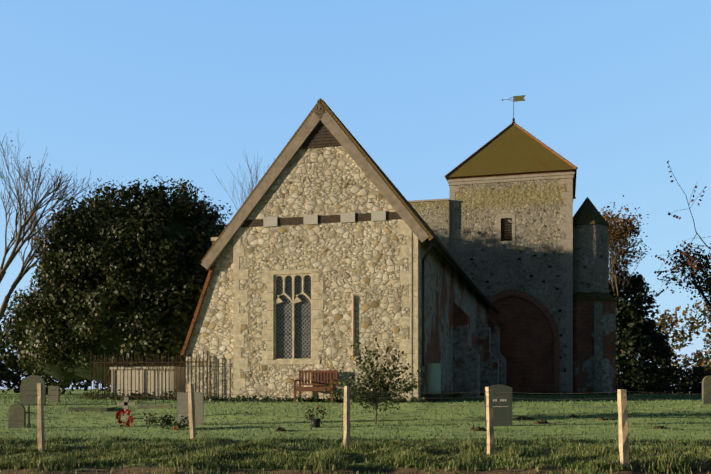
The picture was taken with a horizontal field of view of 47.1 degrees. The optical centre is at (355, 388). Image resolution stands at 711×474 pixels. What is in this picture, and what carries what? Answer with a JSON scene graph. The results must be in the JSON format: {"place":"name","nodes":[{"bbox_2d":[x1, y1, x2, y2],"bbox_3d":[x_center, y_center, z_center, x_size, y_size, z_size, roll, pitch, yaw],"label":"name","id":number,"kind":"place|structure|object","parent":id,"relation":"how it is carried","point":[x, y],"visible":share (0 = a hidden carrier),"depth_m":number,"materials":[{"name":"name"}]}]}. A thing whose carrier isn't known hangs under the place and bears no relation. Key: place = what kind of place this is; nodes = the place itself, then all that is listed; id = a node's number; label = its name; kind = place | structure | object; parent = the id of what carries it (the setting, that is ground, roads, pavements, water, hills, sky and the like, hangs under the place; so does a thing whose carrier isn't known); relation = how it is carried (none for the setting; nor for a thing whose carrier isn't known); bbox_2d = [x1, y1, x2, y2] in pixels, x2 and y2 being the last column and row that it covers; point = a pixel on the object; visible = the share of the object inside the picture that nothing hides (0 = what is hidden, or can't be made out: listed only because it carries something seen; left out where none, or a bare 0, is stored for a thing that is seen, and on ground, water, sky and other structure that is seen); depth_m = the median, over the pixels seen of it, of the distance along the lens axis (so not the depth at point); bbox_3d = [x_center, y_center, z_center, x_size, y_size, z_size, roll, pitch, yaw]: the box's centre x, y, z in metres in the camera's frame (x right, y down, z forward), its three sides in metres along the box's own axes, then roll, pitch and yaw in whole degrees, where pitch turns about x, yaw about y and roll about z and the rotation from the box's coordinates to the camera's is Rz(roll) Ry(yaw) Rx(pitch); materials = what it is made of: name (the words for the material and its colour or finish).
{"place":"outdoors","nodes":[
{"label":"outdoors","id":0,"kind":"place"},
{"bbox_2d":[0,388,710,473],"bbox_3d":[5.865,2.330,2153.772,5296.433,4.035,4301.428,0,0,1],"label":"ground","id":1,"kind":"structure","parent":0,"point":[576,430],"depth_m":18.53,"materials":[{"name":"green plant"}]},
{"bbox_2d":[8,403,25,427],"bbox_3d":[-7.463,0.663,17.967,0.358,0.687,0.080,0,0,4],"label":"gravestone","id":2,"kind":"object","parent":1,"relation":"on","point":[15,410],"visible":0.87,"depth_m":17.93,"materials":[{"name":"grey stone"}]},
{"bbox_2d":[26,406,32,426],"bbox_3d":[-7.282,0.661,18.172,0.181,0.578,0.072,0,0,-5],"label":"grave cross","id":3,"kind":"object","parent":1,"relation":"on","point":[28,413],"visible":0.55,"depth_m":18.15,"materials":[{"name":"grey stone"}]},
{"bbox_2d":[20,375,45,405],"bbox_3d":[-8.790,0.112,22.203,0.644,0.975,0.140,0,0,-5],"label":"gravestone","id":4,"kind":"object","parent":1,"relation":"on","point":[27,397],"visible":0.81,"depth_m":22.13,"materials":[{"name":"grey stone"}]},
{"bbox_2d":[0,129,94,320],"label":"bare tree","id":5,"kind":"object","parent":1,"relation":"on","point":[17,238],"depth_m":39.28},
{"bbox_2d":[48,386,59,402],"bbox_3d":[-8.479,0.232,22.902,0.291,0.617,0.100,0,0,1],"label":"headstone","id":6,"kind":"object","parent":1,"relation":"on","point":[54,399],"visible":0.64,"depth_m":22.85,"materials":[{"name":"grey stone"}]},
{"bbox_2d":[68,407,116,411],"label":"grave kerb","id":7,"kind":"structure","parent":1,"relation":"on","point":[102,409],"depth_m":21.06,"materials":[{"name":"grey stone"}]},
{"bbox_2d":[0,175,232,389],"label":"oak tree","id":8,"kind":"object","parent":1,"relation":"on","point":[66,256],"depth_m":39.95,"materials":[{"name":"green plant"}]},
{"bbox_2d":[117,397,135,418],"bbox_3d":[-5.516,0.513,19.615,0.445,0.616,0.178,0,0,1],"label":"cross","id":9,"kind":"object","parent":1,"relation":"on","point":[126,403],"visible":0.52,"depth_m":19.57,"materials":[{"name":"grey stone"}]},
{"bbox_2d":[110,366,185,399],"bbox_3d":[-6.572,-0.144,26.119,2.283,1.101,1.160,0,0,14],"label":"chest tomb","id":10,"kind":"object","parent":1,"relation":"on","point":[170,378],"visible":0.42,"depth_m":25.62,"materials":[{"name":"beige stone"}]},
{"bbox_2d":[91,350,213,400],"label":"tomb railings","id":11,"kind":"object","parent":1,"relation":"on","point":[120,362],"visible":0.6,"depth_m":24.81,"materials":[{"name":"metal"}]},
{"bbox_2d":[137,405,171,408],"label":"grave kerb","id":12,"kind":"structure","parent":1,"relation":"on","point":[154,406],"depth_m":21.65,"materials":[{"name":"grey stone"}]},
{"bbox_2d":[177,392,202,424],"bbox_3d":[-3.725,0.527,18.370,0.576,0.901,0.100,0,0,-2],"label":"gravestone","id":13,"kind":"object","parent":1,"relation":"on","point":[182,399],"visible":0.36,"depth_m":18.32,"materials":[{"name":"grey stone"}]},
{"bbox_2d":[186,240,233,400],"bbox_3d":[-3.963,-2.049,26.285,1.636,4.911,3.380,0,0,14],"label":"church annex","id":14,"kind":"object","parent":1,"relation":"on","point":[212,333],"visible":0.3,"depth_m":24.60,"materials":[{"name":"stone"}]},
{"bbox_2d":[181,265,214,355],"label":"church annex tiles","id":15,"kind":"object","parent":14,"relation":"on","point":[197,310],"visible":0.21,"depth_m":24.66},
{"bbox_2d":[116,404,324,429],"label":"flowers","id":16,"kind":"object","parent":1,"relation":"on","point":[119,413],"visible":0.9,"depth_m":18.31,"materials":[{"name":"red plant"}]},
{"bbox_2d":[212,155,274,209],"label":"bare tree","id":17,"kind":"object","parent":1,"relation":"on","point":[252,184],"visible":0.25,"depth_m":51.61,"materials":[{"name":"brown plant"}]},
{"bbox_2d":[293,370,337,402],"bbox_3d":[-1.135,-0.068,23.240,1.174,0.930,0.550,0,0,14],"label":"bench","id":18,"kind":"object","parent":1,"relation":"on","point":[332,381],"visible":0.92,"depth_m":23.38,"materials":[{"name":"brown wood"}]},
{"bbox_2d":[311,419,320,427],"bbox_3d":[-0.864,0.752,17.683,0.209,0.200,0.220,0,0,1],"label":"flower pot","id":19,"kind":"object","parent":1,"relation":"on","point":[315,423],"visible":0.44,"depth_m":17.60,"materials":[{"name":"black plastic"}]},
{"bbox_2d":[37,383,629,467],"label":"fence posts","id":20,"kind":"object","parent":1,"relation":"on","point":[623,429],"visible":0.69,"depth_m":12.38,"materials":[{"name":"brown wood"}]},
{"bbox_2d":[0,301,710,394],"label":"hedge and thicket","id":21,"kind":"object","parent":1,"relation":"on","point":[688,382],"visible":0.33,"depth_m":63.44,"materials":[{"name":"green plant"}]},
{"bbox_2d":[79,388,634,429],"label":"weeds and plants","id":22,"kind":"object","parent":1,"relation":"on","point":[168,420],"visible":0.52,"depth_m":23.71,"materials":[{"name":"green plant"}]},
{"bbox_2d":[234,146,489,400],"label":"church chancel walls","id":23,"kind":"structure","parent":1,"relation":"on","point":[364,263],"depth_m":23.66,"materials":[{"name":"beige stone"}]},
{"bbox_2d":[262,269,322,364],"bbox_3d":[-1.830,-2.098,23.961,1.896,2.763,0.220,0,0,14],"label":"window surround","id":24,"kind":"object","parent":23,"relation":"in","point":[269,278],"depth_m":23.97,"materials":[{"name":"beige stone"}]},
{"bbox_2d":[300,121,340,148],"bbox_3d":[-0.978,-7.598,23.631,1.706,1.179,0.035,0,0,14],"label":"church weatherboard","id":25,"kind":"object","parent":23,"relation":"attached to","point":[321,135],"visible":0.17,"depth_m":23.63,"materials":[{"name":"brown wood"}]},
{"bbox_2d":[201,98,440,261],"bbox_3d":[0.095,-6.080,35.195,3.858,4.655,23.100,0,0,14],"label":"roof edge tiles","id":26,"kind":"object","parent":23,"relation":"on","point":[274,162],"depth_m":24.09,"materials":[{"name":"brown tile"}]},
{"bbox_2d":[201,103,428,269],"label":"church barge boards","id":27,"kind":"object","parent":26,"relation":"attached to","point":[319,114],"visible":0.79,"depth_m":23.62,"materials":[{"name":"brown wood"}]},
{"bbox_2d":[241,212,401,227],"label":"church tie beam","id":28,"kind":"structure","parent":23,"relation":"attached to","point":[321,219],"depth_m":23.64,"materials":[{"name":"brown wood"}]},
{"bbox_2d":[263,211,385,226],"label":"stone blocks","id":29,"kind":"structure","parent":23,"relation":"attached to","point":[313,219],"depth_m":23.46,"materials":[{"name":"beige stone"}]},
{"bbox_2d":[233,220,420,400],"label":"corner quoins","id":30,"kind":"object","parent":23,"relation":"attached to","point":[239,362],"visible":0.65,"depth_m":23.06,"materials":[{"name":"beige stone"}]},
{"bbox_2d":[351,295,355,355],"bbox_3d":[-0.059,-1.818,23.382,0.130,1.744,0.130,0,0,14],"label":"church flue pipe","id":31,"kind":"object","parent":23,"relation":"attached to","point":[353,323],"visible":0.88,"depth_m":23.35,"materials":[{"name":"grey metal"}]},
{"bbox_2d":[317,100,496,313],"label":"roof","id":32,"kind":"structure","parent":23,"relation":"on","point":[416,216],"depth_m":23.46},
{"bbox_2d":[422,236,499,365],"bbox_3d":[4.906,-2.454,33.985,0.446,3.622,23.050,0,0,14],"label":"gutter and downpipe","id":33,"kind":"object","parent":23,"relation":"attached to","point":[439,245],"visible":0.98,"depth_m":23.84,"materials":[{"name":"black metal"}]},
{"bbox_2d":[325,335,424,423],"bbox_3d":[0.441,-0.219,18.776,2.394,2.142,1.544,0,0,1],"label":"shrub","id":34,"kind":"object","parent":1,"relation":"on","point":[378,373],"depth_m":18.57,"materials":[{"name":"green plant"}]},
{"bbox_2d":[410,200,449,251],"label":"stone wall","id":35,"kind":"structure","parent":1,"relation":"on","point":[435,215],"depth_m":46.65,"materials":[{"name":"beige stone"}]},
{"bbox_2d":[408,198,449,202],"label":"parapet coping","id":36,"kind":"object","parent":35,"relation":"on","point":[429,200],"visible":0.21,"depth_m":46.74,"materials":[{"name":"grey stone"}]},
{"bbox_2d":[423,394,442,400],"bbox_3d":[2.247,0.257,23.524,0.500,0.200,0.500,0,0,14],"label":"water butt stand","id":37,"kind":"object","parent":1,"relation":"on","point":[433,397],"visible":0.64,"depth_m":23.29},
{"bbox_2d":[425,363,440,393],"bbox_3d":[2.246,-0.298,23.524,0.460,0.910,0.460,0,0,14],"label":"water butt","id":38,"kind":"object","parent":37,"relation":"on","point":[433,378],"visible":1,"depth_m":23.34,"materials":[{"name":"green plastic"}]},
{"bbox_2d":[274,414,664,431],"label":"molehills","id":39,"kind":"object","parent":1,"relation":"on","point":[483,428],"depth_m":18.25,"materials":[{"name":"brown soil"}]},
{"bbox_2d":[453,302,505,397],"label":"church buttresses","id":40,"kind":"structure","parent":1,"relation":"on","point":[479,369],"depth_m":30.29,"materials":[{"name":"grey stone"}]},
{"bbox_2d":[485,384,511,425],"bbox_3d":[3.112,0.433,17.720,0.582,1.056,0.080,0,0,1],"label":"headstone","id":41,"kind":"object","parent":1,"relation":"on","point":[499,416],"visible":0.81,"depth_m":17.68,"materials":[{"name":"stone"}]},
{"bbox_2d":[448,172,573,394],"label":"stone quoins","id":42,"kind":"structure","parent":1,"relation":"on","point":[567,209],"depth_m":45.18,"materials":[{"name":"beige stone"}]},
{"bbox_2d":[573,300,615,394],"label":"turret base","id":43,"kind":"object","parent":1,"relation":"on","point":[583,346],"visible":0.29,"depth_m":45.07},
{"bbox_2d":[573,291,616,301],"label":"turret skirt","id":44,"kind":"object","parent":43,"relation":"on","point":[589,296],"visible":0.47,"depth_m":45.16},
{"bbox_2d":[594,301,602,394],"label":"corner pilaster","id":45,"kind":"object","parent":43,"relation":"attached to","point":[598,347],"depth_m":44.48,"materials":[{"name":"grey stone"}]},
{"bbox_2d":[599,195,651,388],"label":"bare tree","id":46,"kind":"object","parent":1,"relation":"on","point":[617,222],"depth_m":58.31,"materials":[{"name":"brown plant"}]},
{"bbox_2d":[609,270,686,393],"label":"yew leaves","id":47,"kind":"object","parent":1,"relation":"on","point":[639,337],"visible":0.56,"depth_m":59.52,"materials":[{"name":"green plant"}]},
{"bbox_2d":[702,376,710,403],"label":"headstone","id":48,"kind":"object","parent":1,"relation":"on","point":[706,389],"visible":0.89,"depth_m":22.13,"materials":[{"name":"grey stone"}]},
{"bbox_2d":[0,0,710,388],"label":"sky","id":49,"kind":"structure","parent":0,"point":[120,91],"materials":[{"name":"blue"}]},
{"bbox_2d":[411,205,411,400],"bbox_3d":[1.591,-2.413,22.978,0.024,5.539,0.020,0,0,15],"label":"church conductor","id":50,"kind":"object","parent":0,"point":[411,306],"visible":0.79,"depth_m":22.97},
{"bbox_2d":[450,178,572,394],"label":"tower walls","id":51,"kind":"structure","parent":0,"point":[533,206],"depth_m":45.79,"materials":[{"name":"grey stone"}]},
{"bbox_2d":[462,220,545,275],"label":"roof scar","id":52,"kind":"object","parent":51,"relation":"attached to","point":[501,245],"visible":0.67,"depth_m":45.98},
{"bbox_2d":[496,213,514,243],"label":"window surround","id":53,"kind":"object","parent":51,"relation":"attached to","point":[498,221],"visible":0.79,"depth_m":46.02,"materials":[{"name":"beige stone"}]},
{"bbox_2d":[501,218,511,240],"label":"tower louvre slats","id":54,"kind":"object","parent":53,"relation":"in","point":[506,229],"visible":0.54,"depth_m":46.09,"materials":[{"name":"brown wood"}]},
{"bbox_2d":[445,124,576,198],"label":"tower roof","id":55,"kind":"structure","parent":51,"relation":"on","point":[513,149],"depth_m":46.74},
{"bbox_2d":[444,123,577,198],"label":"tower roof hips","id":56,"kind":"object","parent":55,"relation":"on","point":[529,134],"visible":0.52,"depth_m":47.40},
{"bbox_2d":[512,96,514,122],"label":"weathervane pole","id":57,"kind":"object","parent":55,"relation":"on","point":[513,119],"visible":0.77,"depth_m":49.23,"materials":[{"name":"black metal"}]},
{"bbox_2d":[502,95,525,101],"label":"weather vane","id":58,"kind":"object","parent":57,"relation":"attached to","point":[518,98],"visible":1,"depth_m":49.17,"materials":[{"name":"gold metal"}]},
{"bbox_2d":[449,170,572,179],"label":"roof eaves","id":59,"kind":"object","parent":51,"relation":"attached to","point":[511,174],"visible":0.07,"depth_m":45.90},
{"bbox_2d":[470,254,566,371],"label":"stones","id":60,"kind":"object","parent":51,"relation":"in","point":[543,281],"visible":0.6,"depth_m":45.46,"materials":[{"name":"grey stone"}]},
{"bbox_2d":[490,296,553,394],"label":"arch infill wall","id":61,"kind":"structure","parent":51,"relation":"in","point":[526,341],"depth_m":45.84,"materials":[{"name":"red brick"}]},
{"bbox_2d":[489,289,559,393],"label":"brick arch","id":62,"kind":"structure","parent":51,"relation":"in","point":[541,306],"depth_m":45.38,"materials":[{"name":"red brick"}]},
{"bbox_2d":[573,224,608,293],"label":"turret wall","id":63,"kind":"structure","parent":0,"point":[590,257],"depth_m":45.41,"materials":[{"name":"grey stone"}]},
{"bbox_2d":[573,197,608,225],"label":"turret roof","id":64,"kind":"structure","parent":63,"relation":"on","point":[587,212],"depth_m":45.72,"materials":[{"name":"grey tile"}]},
{"bbox_2d":[654,160,710,296],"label":"overhanging twigs","id":65,"kind":"object","parent":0,"point":[682,253],"depth_m":23.41,"materials":[{"name":"brown plant"}]},
{"bbox_2d":[657,242,710,320],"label":"tree","id":66,"kind":"object","parent":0,"point":[706,282],"depth_m":54.67,"materials":[{"name":"brown plant"}]}
]}

